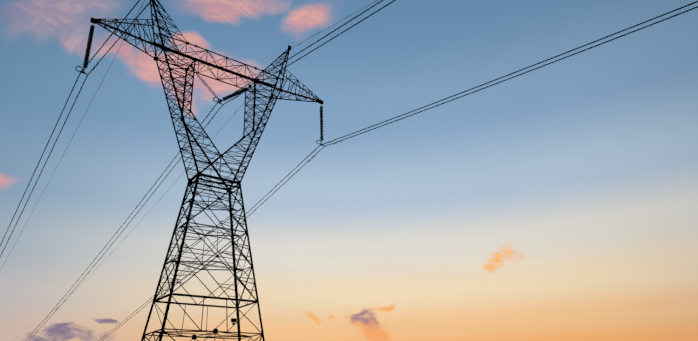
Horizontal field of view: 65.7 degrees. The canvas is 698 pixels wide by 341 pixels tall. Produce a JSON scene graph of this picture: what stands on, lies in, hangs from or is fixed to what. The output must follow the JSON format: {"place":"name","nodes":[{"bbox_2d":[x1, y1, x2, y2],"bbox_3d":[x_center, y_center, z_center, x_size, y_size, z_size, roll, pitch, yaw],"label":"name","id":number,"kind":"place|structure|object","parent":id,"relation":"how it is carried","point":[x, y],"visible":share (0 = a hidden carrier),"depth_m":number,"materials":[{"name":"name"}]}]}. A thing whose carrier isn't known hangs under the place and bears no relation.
{"place":"outdoors","nodes":[
{"label":"outdoors","id":0,"kind":"place"},
{"bbox_2d":[0,0,697,340],"label":"sky","id":1,"kind":"structure","parent":0,"point":[558,200],"materials":[{"name":"blue"}]},
{"label":"ground","id":2,"kind":"structure","parent":0,"visible":0},
{"bbox_2d":[90,0,322,340],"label":"transmission tower","id":3,"kind":"structure","parent":2,"relation":"on","point":[194,193],"depth_m":50.32,"materials":[{"name":"metal"}]},
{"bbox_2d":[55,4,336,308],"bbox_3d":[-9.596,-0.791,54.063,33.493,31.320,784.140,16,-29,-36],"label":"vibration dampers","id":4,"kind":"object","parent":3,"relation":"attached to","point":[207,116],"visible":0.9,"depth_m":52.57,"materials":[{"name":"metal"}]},
{"bbox_2d":[75,22,324,146],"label":"insulator fittings","id":5,"kind":"object","parent":3,"relation":"attached to","point":[83,72],"visible":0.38,"depth_m":53.72,"materials":[{"name":"metal"}]},
{"bbox_2d":[83,25,323,140],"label":"insulator discs","id":6,"kind":"object","parent":5,"relation":"attached to","point":[87,51],"visible":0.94,"depth_m":53.41,"materials":[{"name":"black glass"}]},
{"bbox_2d":[0,0,697,340],"bbox_3d":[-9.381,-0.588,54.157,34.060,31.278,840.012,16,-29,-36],"label":"conductors","id":7,"kind":"object","parent":3,"relation":"attached to","point":[267,78],"visible":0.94,"depth_m":48.96,"materials":[{"name":"metal"}]}
]}

